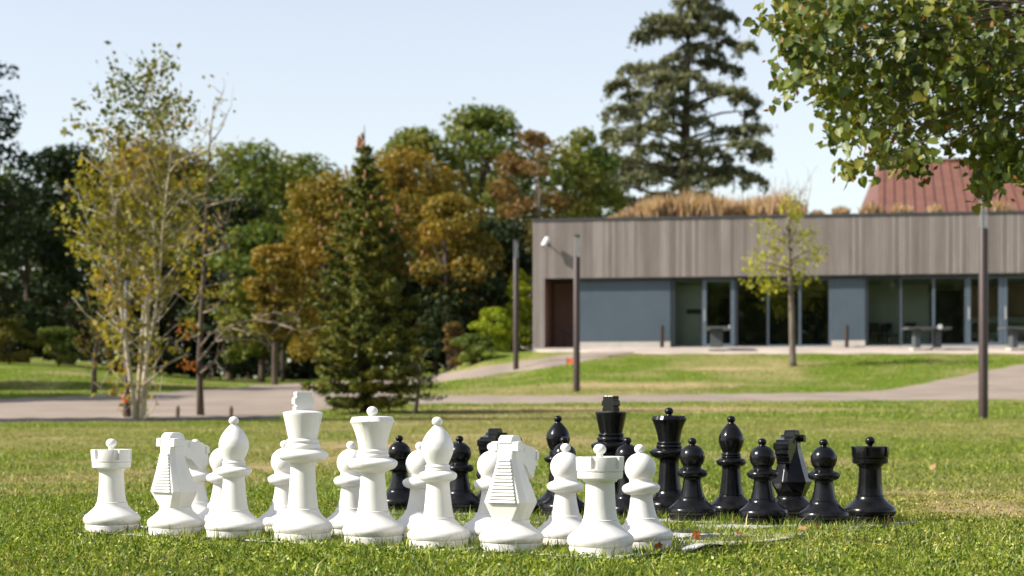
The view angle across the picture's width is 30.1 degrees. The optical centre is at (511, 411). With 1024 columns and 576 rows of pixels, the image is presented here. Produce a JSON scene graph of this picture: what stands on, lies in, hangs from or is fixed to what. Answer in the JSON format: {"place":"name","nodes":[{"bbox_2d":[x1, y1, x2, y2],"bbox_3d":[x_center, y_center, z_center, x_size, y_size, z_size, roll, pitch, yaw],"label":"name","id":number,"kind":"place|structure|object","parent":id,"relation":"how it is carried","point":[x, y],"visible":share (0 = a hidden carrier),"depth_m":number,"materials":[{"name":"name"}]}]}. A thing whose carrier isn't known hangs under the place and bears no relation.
{"place":"outdoors","nodes":[
{"label":"outdoors","id":0,"kind":"place"},
{"bbox_2d":[0,383,396,418],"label":"road","id":1,"kind":"structure","parent":0,"point":[264,400],"depth_m":47.23,"materials":[{"name":"asphalt"}]},
{"bbox_2d":[301,352,633,387],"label":"footpath","id":2,"kind":"structure","parent":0,"point":[523,365],"depth_m":66.50,"materials":[{"name":"concrete"}]},
{"bbox_2d":[0,337,1023,575],"bbox_3d":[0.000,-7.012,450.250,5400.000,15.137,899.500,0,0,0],"label":"lawn","id":3,"kind":"structure","parent":0,"point":[497,354],"depth_m":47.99,"materials":[{"name":"plant"}]},
{"bbox_2d":[0,61,40,323],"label":"broadleaf tree","id":4,"kind":"object","parent":3,"relation":"on","point":[6,196],"visible":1,"depth_m":59.76,"materials":[{"name":"green plant"}]},
{"bbox_2d":[0,303,44,363],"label":"shrub","id":5,"kind":"object","parent":3,"relation":"on","point":[10,333],"visible":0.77,"depth_m":73.86,"materials":[{"name":"green plant"}]},
{"bbox_2d":[0,210,87,362],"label":"broadleaf tree","id":6,"kind":"object","parent":3,"relation":"on","point":[37,316],"visible":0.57,"depth_m":79.17,"materials":[{"name":"green plant"}]},
{"bbox_2d":[38,326,82,365],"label":"shrub","id":7,"kind":"object","parent":3,"relation":"on","point":[54,336],"visible":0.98,"depth_m":74.61,"materials":[{"name":"green plant"}]},
{"bbox_2d":[1,141,154,364],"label":"broadleaf tree","id":8,"kind":"object","parent":3,"relation":"on","point":[59,165],"visible":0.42,"depth_m":83.30,"materials":[{"name":"green plant"}]},
{"bbox_2d":[63,296,134,392],"bbox_3d":[-11.846,-1.910,54.437,1.617,2.843,1.818,0,0,39],"label":"tree","id":9,"kind":"object","parent":3,"relation":"on","point":[94,366],"visible":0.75,"depth_m":54.46,"materials":[{"name":"green plant"}]},
{"bbox_2d":[123,280,130,416],"bbox_3d":[-7.796,-1.225,38.600,0.162,2.883,0.162,0,0,0],"label":"lamp post","id":10,"kind":"object","parent":3,"relation":"on","point":[127,411],"visible":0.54,"depth_m":38.53,"materials":[{"name":"brown metal"}]},
{"bbox_2d":[88,323,179,372],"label":"shrub","id":11,"kind":"object","parent":3,"relation":"on","point":[166,353],"visible":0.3,"depth_m":75.68,"materials":[{"name":"green plant"}]},
{"bbox_2d":[51,41,217,419],"bbox_3d":[-7.365,-3.451,36.583,2.970,7.531,3.233,0,0,-19],"label":"multi stemmed tree","id":12,"kind":"object","parent":3,"relation":"on","point":[145,259],"visible":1,"depth_m":36.28,"materials":[{"name":"green plant"}]},
{"bbox_2d":[0,416,279,422],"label":"road edging","id":13,"kind":"object","parent":3,"relation":"on","point":[104,419],"visible":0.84,"depth_m":36.98,"materials":[{"name":"concrete"}]},
{"bbox_2d":[74,133,223,367],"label":"broadleaf tree","id":14,"kind":"object","parent":3,"relation":"on","point":[176,155],"visible":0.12,"depth_m":95.77,"materials":[{"name":"green plant"}]},
{"bbox_2d":[120,261,217,374],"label":"broadleaf tree","id":15,"kind":"object","parent":3,"relation":"on","point":[179,304],"visible":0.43,"depth_m":85.75,"materials":[{"name":"green plant"}]},
{"bbox_2d":[171,332,271,378],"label":"shrub","id":16,"kind":"object","parent":3,"relation":"on","point":[206,359],"visible":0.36,"depth_m":87.33,"materials":[{"name":"green plant"}]},
{"bbox_2d":[173,187,271,379],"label":"broadleaf tree","id":17,"kind":"object","parent":3,"relation":"on","point":[251,212],"visible":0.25,"depth_m":91.69,"materials":[{"name":"green plant"}]},
{"bbox_2d":[162,72,318,414],"bbox_3d":[-5.554,-3.432,39.730,3.270,7.211,2.139,0,0,-22],"label":"slender tree","id":18,"kind":"object","parent":3,"relation":"on","point":[198,361],"visible":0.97,"depth_m":39.46,"materials":[{"name":"green plant"}]},
{"bbox_2d":[166,136,322,378],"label":"broadleaf tree","id":19,"kind":"object","parent":3,"relation":"on","point":[264,183],"visible":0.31,"depth_m":102.70,"materials":[{"name":"green plant"}]},
{"bbox_2d":[206,221,315,382],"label":"broadleaf tree","id":20,"kind":"object","parent":3,"relation":"on","point":[262,234],"visible":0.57,"depth_m":81.41,"materials":[{"name":"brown plant"}]},
{"bbox_2d":[240,242,304,384],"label":"broadleaf tree","id":21,"kind":"object","parent":3,"relation":"on","point":[284,258],"visible":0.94,"depth_m":73.71,"materials":[{"name":"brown plant"}]},
{"bbox_2d":[281,302,284,380],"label":"lamp post","id":22,"kind":"object","parent":3,"relation":"on","point":[282,365],"depth_m":89.92,"materials":[{"name":"brown metal"}]},
{"bbox_2d":[263,150,345,369],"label":"broadleaf tree","id":23,"kind":"object","parent":3,"relation":"on","point":[307,160],"visible":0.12,"depth_m":107.21,"materials":[{"name":"green plant"}]},
{"bbox_2d":[279,278,350,379],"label":"broadleaf tree","id":24,"kind":"object","parent":3,"relation":"on","point":[295,371],"visible":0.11,"depth_m":92.79,"materials":[{"name":"green plant"}]},
{"bbox_2d":[0,130,637,377],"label":"woods","id":25,"kind":"object","parent":3,"relation":"on","point":[529,183],"visible":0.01,"depth_m":123.44,"materials":[{"name":"green plant"}]},
{"bbox_2d":[272,161,395,381],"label":"broadleaf tree","id":26,"kind":"object","parent":3,"relation":"on","point":[319,197],"visible":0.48,"depth_m":75.29,"materials":[{"name":"brown plant"}]},
{"bbox_2d":[300,125,430,412],"bbox_3d":[-3.173,-3.098,42.000,2.909,6.435,2.931,0,0,0],"label":"spruce tree","id":27,"kind":"object","parent":3,"relation":"on","point":[364,281],"visible":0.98,"depth_m":41.61,"materials":[{"name":"green plant"}]},
{"bbox_2d":[342,143,473,368],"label":"broadleaf tree","id":28,"kind":"object","parent":3,"relation":"on","point":[394,172],"visible":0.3,"depth_m":78.43,"materials":[{"name":"brown plant"}]},
{"bbox_2d":[388,344,447,413],"bbox_3d":[-2.030,-0.670,41.013,1.274,1.596,0.913,0,0,16],"label":"sapling","id":29,"kind":"object","parent":3,"relation":"on","point":[422,364],"visible":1,"depth_m":40.97,"materials":[{"name":"green plant"}]},
{"bbox_2d":[371,124,469,368],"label":"broadleaf tree","id":30,"kind":"object","parent":3,"relation":"on","point":[423,139],"visible":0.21,"depth_m":103.39,"materials":[{"name":"green plant"}]},
{"bbox_2d":[395,271,490,374],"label":"broadleaf tree","id":31,"kind":"object","parent":3,"relation":"on","point":[412,289],"visible":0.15,"depth_m":77.49,"materials":[{"name":"green plant"}]},
{"bbox_2d":[442,321,465,370],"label":"shrub","id":32,"kind":"object","parent":3,"relation":"on","point":[450,328],"visible":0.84,"depth_m":71.98,"materials":[{"name":"brown plant"}]},
{"bbox_2d":[405,191,509,371],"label":"broadleaf tree","id":33,"kind":"object","parent":3,"relation":"on","point":[443,216],"visible":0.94,"depth_m":74.50,"materials":[{"name":"brown plant"}]},
{"bbox_2d":[450,332,494,364],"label":"shrub","id":34,"kind":"object","parent":3,"relation":"on","point":[476,348],"visible":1,"depth_m":70.72,"materials":[{"name":"green plant"}]},
{"bbox_2d":[464,296,487,330],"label":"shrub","id":35,"kind":"object","parent":3,"relation":"on","point":[474,314],"visible":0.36,"depth_m":75.88,"materials":[{"name":"green plant"}]},
{"bbox_2d":[416,97,545,318],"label":"broadleaf tree","id":36,"kind":"object","parent":3,"relation":"on","point":[485,122],"visible":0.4,"depth_m":105.04,"materials":[{"name":"green plant"}]},
{"bbox_2d":[467,307,512,352],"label":"shrub","id":37,"kind":"object","parent":3,"relation":"on","point":[497,332],"visible":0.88,"depth_m":72.72,"materials":[{"name":"green plant"}]},
{"bbox_2d":[448,215,532,337],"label":"broadleaf tree","id":38,"kind":"object","parent":3,"relation":"on","point":[511,231],"visible":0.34,"depth_m":85.22,"materials":[{"name":"green plant"}]},
{"bbox_2d":[69,512,915,559],"bbox_3d":[0.011,0.540,9.100,2.962,0.028,2.921,0,0,34],"label":"chess board","id":39,"kind":"object","parent":3,"relation":"on","point":[681,533],"visible":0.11,"depth_m":8.34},
{"bbox_2d":[83,439,140,533],"bbox_3d":[-1.838,0.348,8.745,0.258,0.450,0.260,0,0,34],"label":"white rook","id":40,"kind":"object","parent":39,"relation":"on","point":[110,510],"visible":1,"depth_m":8.68,"materials":[{"name":"plastic"}]},
{"bbox_2d":[147,432,209,535],"bbox_3d":[-1.495,0.333,8.557,0.257,0.481,0.298,0,1,39],"label":"white knight","id":41,"kind":"object","parent":39,"relation":"on","point":[174,490],"visible":0.98,"depth_m":8.48,"materials":[{"name":"plastic"}]},
{"bbox_2d":[189,439,209,513],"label":"white pawn","id":42,"kind":"object","parent":39,"relation":"on","point":[200,503],"visible":0.3,"depth_m":9.01,"materials":[{"name":"plastic"}]},
{"bbox_2d":[198,448,223,527],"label":"white pawn","id":43,"kind":"object","parent":39,"relation":"on","point":[212,508],"visible":0.35,"depth_m":8.79,"materials":[{"name":"plastic"}]},
{"bbox_2d":[205,416,262,537],"bbox_3d":[-1.218,0.297,8.339,0.255,0.553,0.256,0,0,34],"label":"white bishop","id":44,"kind":"object","parent":39,"relation":"on","point":[234,512],"visible":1,"depth_m":8.29,"materials":[{"name":"plastic"}]},
{"bbox_2d":[259,440,289,530],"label":"white pawn","id":45,"kind":"object","parent":39,"relation":"on","point":[279,479],"visible":0.45,"depth_m":8.59,"materials":[{"name":"plastic"}]},
{"bbox_2d":[272,392,332,541],"bbox_3d":[-0.894,0.244,8.135,0.258,0.658,0.257,0,0,-20],"label":"white king","id":46,"kind":"object","parent":39,"relation":"on","point":[302,453],"visible":0.99,"depth_m":8.08,"materials":[{"name":"plastic"}]},
{"bbox_2d":[327,441,360,535],"bbox_3d":[-0.714,0.352,8.444,0.244,0.443,0.242,1,-1,-40],"label":"white pawn","id":47,"kind":"object","parent":39,"relation":"on","point":[347,480],"visible":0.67,"depth_m":8.39,"materials":[{"name":"plastic"}]},
{"bbox_2d":[342,406,403,544],"bbox_3d":[-0.580,0.275,7.935,0.257,0.596,0.258,-1,0,24],"label":"white queen","id":48,"kind":"object","parent":39,"relation":"on","point":[372,463],"visible":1,"depth_m":7.87,"materials":[{"name":"plastic"}]},
{"bbox_2d":[386,435,410,510],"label":"black pawn","id":49,"kind":"object","parent":39,"relation":"on","point":[398,491],"visible":0.67,"depth_m":10.52,"materials":[{"name":"plastic"}]},
{"bbox_2d":[397,442,426,536],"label":"white pawn","id":50,"kind":"object","parent":39,"relation":"on","point":[410,518],"visible":0.48,"depth_m":8.19,"materials":[{"name":"plastic"}]},
{"bbox_2d":[407,417,469,548],"bbox_3d":[-0.300,0.297,7.731,0.255,0.553,0.256,-1,0,34],"label":"white bishop","id":51,"kind":"object","parent":39,"relation":"on","point":[437,523],"visible":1,"depth_m":7.68,"materials":[{"name":"plastic"}]},
{"bbox_2d":[449,436,479,512],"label":"black pawn","id":52,"kind":"object","parent":39,"relation":"on","point":[461,492],"visible":0.8,"depth_m":10.32,"materials":[{"name":"plastic"}]},
{"bbox_2d":[464,443,496,541],"bbox_3d":[-0.086,0.352,8.035,0.243,0.443,0.244,0,1,-38],"label":"white pawn","id":53,"kind":"object","parent":39,"relation":"on","point":[481,521],"visible":0.42,"depth_m":7.98,"materials":[{"name":"plastic"}]},
{"bbox_2d":[476,428,507,498],"bbox_3d":[-0.107,0.333,10.662,0.256,0.481,0.299,0,0,20],"label":"black knight","id":54,"kind":"object","parent":39,"relation":"on","point":[490,436],"visible":0.2,"depth_m":10.59,"materials":[{"name":"plastic"}]},
{"bbox_2d":[479,435,543,551],"bbox_3d":[0.007,0.333,7.549,0.256,0.481,0.298,0,0,27],"label":"white knight","id":55,"kind":"object","parent":39,"relation":"on","point":[510,501],"visible":0.99,"depth_m":7.46,"materials":[{"name":"plastic"}]},
{"bbox_2d":[519,436,539,514],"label":"black pawn","id":56,"kind":"object","parent":39,"relation":"on","point":[536,507],"visible":0.02,"depth_m":10.12,"materials":[{"name":"plastic"}]},
{"bbox_2d":[537,415,569,508],"bbox_3d":[0.255,0.297,10.477,0.255,0.553,0.256,0,0,34],"label":"black bishop","id":57,"kind":"object","parent":39,"relation":"on","point":[558,430],"visible":0.38,"depth_m":10.44,"materials":[{"name":"plastic"}]},
{"bbox_2d":[537,443,583,544],"bbox_3d":[0.220,0.352,7.836,0.244,0.443,0.242,0,0,-20],"label":"white pawn","id":58,"kind":"object","parent":39,"relation":"on","point":[565,516],"visible":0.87,"depth_m":7.78,"materials":[{"name":"plastic"}]},
{"bbox_2d":[541,437,584,515],"bbox_3d":[0.272,0.352,9.970,0.244,0.444,0.243,0,0,-24],"label":"black pawn","id":59,"kind":"object","parent":39,"relation":"on","point":[546,506],"visible":0.34,"depth_m":9.92,"materials":[{"name":"plastic"}]},
{"bbox_2d":[567,444,633,555],"bbox_3d":[0.339,0.348,7.326,0.259,0.450,0.260,0,0,18],"label":"white rook","id":60,"kind":"object","parent":39,"relation":"on","point":[600,475],"visible":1,"depth_m":7.26,"materials":[{"name":"plastic"}]},
{"bbox_2d":[591,396,626,494],"bbox_3d":[0.535,0.244,10.274,0.258,0.658,0.257,0,0,37],"label":"black king","id":61,"kind":"object","parent":39,"relation":"on","point":[610,417],"visible":0.5,"depth_m":10.21,"materials":[{"name":"plastic"}]},
{"bbox_2d":[615,437,635,517],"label":"black pawn","id":62,"kind":"object","parent":39,"relation":"on","point":[626,450],"visible":0.3,"depth_m":9.71,"materials":[{"name":"plastic"}]},
{"bbox_2d":[622,444,672,549],"bbox_3d":[0.519,0.352,7.636,0.244,0.444,0.243,-3,-2,33],"label":"white pawn","id":63,"kind":"object","parent":39,"relation":"on","point":[642,523],"visible":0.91,"depth_m":7.58,"materials":[{"name":"plastic"}]},
{"bbox_2d":[649,407,686,516],"bbox_3d":[0.831,0.275,10.070,0.257,0.596,0.258,0,0,24],"label":"black queen","id":64,"kind":"object","parent":39,"relation":"on","point":[667,450],"visible":0.87,"depth_m":10.01,"materials":[{"name":"plastic"}]},
{"bbox_2d":[668,438,715,520],"bbox_3d":[0.904,0.352,9.562,0.243,0.444,0.244,1,1,42],"label":"black pawn","id":65,"kind":"object","parent":39,"relation":"on","point":[691,498],"visible":0.96,"depth_m":9.51,"materials":[{"name":"plastic"}]},
{"bbox_2d":[710,416,748,518],"bbox_3d":[1.136,0.297,9.871,0.255,0.553,0.256,0,0,34],"label":"black bishop","id":66,"kind":"object","parent":39,"relation":"on","point":[731,496],"visible":0.9,"depth_m":9.82,"materials":[{"name":"plastic"}]},
{"bbox_2d":[738,438,787,523],"bbox_3d":[1.232,0.352,9.361,0.244,0.444,0.243,-1,0,-42],"label":"black pawn","id":67,"kind":"object","parent":39,"relation":"on","point":[764,504],"visible":0.99,"depth_m":9.31,"materials":[{"name":"plastic"}]},
{"bbox_2d":[772,430,811,520],"bbox_3d":[1.408,0.333,9.650,0.257,0.481,0.299,-1,-1,26],"label":"black knight","id":68,"kind":"object","parent":39,"relation":"on","point":[791,482],"visible":0.67,"depth_m":9.59,"materials":[{"name":"plastic"}]},
{"bbox_2d":[798,439,849,525],"bbox_3d":[1.500,0.352,9.159,0.243,0.443,0.244,0,0,-8],"label":"black pawn","id":69,"kind":"object","parent":39,"relation":"on","point":[823,504],"visible":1,"depth_m":9.11,"materials":[{"name":"plastic"}]},
{"bbox_2d":[844,437,896,522],"bbox_3d":[1.779,0.348,9.463,0.259,0.450,0.260,0,0,14],"label":"black rook","id":70,"kind":"object","parent":39,"relation":"on","point":[870,501],"visible":0.98,"depth_m":9.40,"materials":[{"name":"plastic"}]},
{"bbox_2d":[513,239,518,369],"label":"lamp post","id":71,"kind":"object","parent":3,"relation":"on","point":[515,313],"visible":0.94,"depth_m":65.42,"materials":[{"name":"brown metal"}]},
{"bbox_2d":[502,268,532,348],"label":"shrub","id":72,"kind":"object","parent":3,"relation":"on","point":[526,313],"visible":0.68,"depth_m":74.32,"materials":[{"name":"green plant"}]},
{"bbox_2d":[485,128,576,348],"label":"broadleaf tree","id":73,"kind":"object","parent":3,"relation":"on","point":[510,191],"visible":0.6,"depth_m":97.56,"materials":[{"name":"brown plant"}]},
{"bbox_2d":[573,234,579,391],"bbox_3d":[1.854,-2.750,54.600,0.190,4.650,0.190,0,0,0],"label":"lamp post","id":74,"kind":"object","parent":3,"relation":"on","point":[576,323],"visible":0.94,"depth_m":54.52,"materials":[{"name":"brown metal"}]},
{"bbox_2d":[542,126,630,217],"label":"broadleaf tree","id":75,"kind":"object","parent":3,"relation":"on","point":[589,171],"visible":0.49,"depth_m":107.35,"materials":[{"name":"green plant"}]},
{"bbox_2d":[566,0,777,217],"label":"cedar tree","id":76,"kind":"object","parent":3,"relation":"on","point":[685,170],"visible":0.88,"depth_m":116.51,"materials":[{"name":"green plant"}]},
{"bbox_2d":[532,211,1023,351],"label":"pavilion building","id":77,"kind":"structure","parent":3,"relation":"on","point":[642,279],"depth_m":71.27,"materials":[{"name":"wood"}]},
{"bbox_2d":[671,279,701,346],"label":"window","id":78,"kind":"structure","parent":77,"relation":"in","point":[672,281],"depth_m":71.36,"materials":[{"name":"black glass"}]},
{"bbox_2d":[702,279,734,346],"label":"door","id":79,"kind":"structure","parent":77,"relation":"in","point":[704,281],"depth_m":71.14,"materials":[{"name":"grey metal"}]},
{"bbox_2d":[735,279,767,346],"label":"window","id":80,"kind":"structure","parent":77,"relation":"in","point":[736,280],"depth_m":70.96,"materials":[{"name":"black glass"}]},
{"bbox_2d":[768,278,799,345],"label":"window","id":81,"kind":"structure","parent":77,"relation":"in","point":[785,278],"depth_m":70.69,"materials":[{"name":"black glass"}]},
{"bbox_2d":[770,165,816,207],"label":"bare bush","id":82,"kind":"object","parent":77,"relation":"on","point":[800,192],"visible":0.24,"depth_m":74.30,"materials":[{"name":"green plant"}]},
{"bbox_2d":[800,278,830,345],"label":"window","id":83,"kind":"structure","parent":77,"relation":"in","point":[829,279],"depth_m":70.43,"materials":[{"name":"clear glass"}]},
{"bbox_2d":[831,205,851,213],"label":"grass tuft","id":84,"kind":"object","parent":77,"relation":"on","point":[844,210],"visible":0.59,"depth_m":70.92,"materials":[{"name":"plant"}]},
{"bbox_2d":[857,200,885,212],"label":"grass tuft","id":85,"kind":"object","parent":77,"relation":"on","point":[871,207],"visible":0.66,"depth_m":70.61,"materials":[{"name":"plant"}]},
{"bbox_2d":[868,323,883,343],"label":"chair","id":86,"kind":"object","parent":77,"relation":"on","point":[873,327],"visible":0.93,"depth_m":71.51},
{"bbox_2d":[866,277,899,345],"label":"window","id":87,"kind":"structure","parent":77,"relation":"in","point":[867,344],"depth_m":70.14,"materials":[{"name":"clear glass"}]},
{"bbox_2d":[886,323,900,343],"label":"chair","id":88,"kind":"object","parent":77,"relation":"on","point":[888,327],"visible":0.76,"depth_m":71.36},
{"bbox_2d":[891,201,913,212],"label":"grass tuft","id":89,"kind":"object","parent":77,"relation":"on","point":[902,209],"visible":0.63,"depth_m":70.51,"materials":[{"name":"plant"}]},
{"bbox_2d":[905,323,915,335],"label":"chair","id":90,"kind":"object","parent":77,"relation":"on","point":[910,325],"visible":0.54,"depth_m":71.50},
{"bbox_2d":[901,277,933,345],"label":"window","id":91,"kind":"structure","parent":77,"relation":"in","point":[932,278],"depth_m":69.85,"materials":[{"name":"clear glass"}]},
{"bbox_2d":[926,203,943,211],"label":"grass tuft","id":92,"kind":"object","parent":77,"relation":"on","point":[935,208],"visible":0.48,"depth_m":70.32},
{"bbox_2d":[934,276,965,344],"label":"window","id":93,"kind":"structure","parent":77,"relation":"in","point":[959,276],"depth_m":69.66,"materials":[{"name":"glass"}]},
{"bbox_2d":[966,276,1002,344],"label":"door","id":94,"kind":"structure","parent":77,"relation":"in","point":[968,278],"depth_m":69.49,"materials":[{"name":"grey metal"}]},
{"bbox_2d":[984,198,1013,210],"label":"grass tuft","id":95,"kind":"object","parent":77,"relation":"on","point":[997,206],"visible":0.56,"depth_m":69.83,"materials":[{"name":"plant"}]},
{"bbox_2d":[1003,276,1023,344],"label":"door","id":96,"kind":"structure","parent":77,"relation":"in","point":[1005,342],"depth_m":69.35,"materials":[{"name":"grey metal"}]},
{"bbox_2d":[738,191,830,365],"bbox_3d":[9.025,-4.350,63.105,3.136,5.827,2.661,0,0,0],"label":"young tree","id":97,"kind":"object","parent":3,"relation":"on","point":[792,345],"visible":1,"depth_m":63.06,"materials":[{"name":"green plant"}]},
{"bbox_2d":[845,325,848,347],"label":"bollard","id":98,"kind":"object","parent":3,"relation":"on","point":[846,336],"visible":0.87,"depth_m":69.70,"materials":[{"name":"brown metal"}]},
{"bbox_2d":[742,0,1023,214],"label":"linden tree","id":99,"kind":"object","parent":3,"relation":"on","point":[971,62],"visible":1,"depth_m":14.58,"materials":[{"name":"green plant"}]},
{"bbox_2d":[861,158,1023,212],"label":"red roofed house","id":100,"kind":"structure","parent":3,"relation":"on","point":[946,186],"depth_m":108.33,"materials":[{"name":"paint"}]},
{"bbox_2d":[979,196,987,417],"bbox_3d":[9.577,-2.044,38.700,0.190,4.650,0.190,0,0,0],"label":"lamp post","id":101,"kind":"object","parent":3,"relation":"on","point":[983,322],"visible":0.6,"depth_m":38.62,"materials":[{"name":"brown metal"}]},
{"bbox_2d":[0,0,1023,376],"label":"sky","id":102,"kind":"structure","parent":0,"point":[306,76],"materials":[{"name":"blue"}]},
{"bbox_2d":[607,185,808,217],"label":"roof grass","id":103,"kind":"structure","parent":0,"point":[692,205],"depth_m":71.73,"materials":[{"name":"plant"}]},
{"bbox_2d":[403,364,1023,403],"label":"path","id":104,"kind":"structure","parent":0,"point":[1006,383],"depth_m":51.45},
{"bbox_2d":[527,347,1023,353],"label":"patio","id":105,"kind":"structure","parent":0,"point":[741,350],"depth_m":68.01,"materials":[{"name":"concrete"}]},
{"bbox_2d":[660,325,663,346],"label":"bollard","id":106,"kind":"object","parent":105,"relation":"on","point":[661,335],"visible":0.87,"depth_m":70.83,"materials":[{"name":"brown metal"}]},
{"bbox_2d":[704,325,729,349],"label":"game table","id":107,"kind":"object","parent":105,"relation":"on","point":[716,337],"visible":0.97,"depth_m":67.86,"materials":[{"name":"grey concrete"}]},
{"bbox_2d":[902,324,951,349],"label":"game table","id":108,"kind":"object","parent":105,"relation":"on","point":[916,338],"visible":1,"depth_m":68.05,"materials":[{"name":"grey concrete"}]},
{"bbox_2d":[998,327,1023,349],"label":"game table","id":109,"kind":"object","parent":105,"relation":"on","point":[1012,338],"visible":1,"depth_m":67.95,"materials":[{"name":"grey concrete"}]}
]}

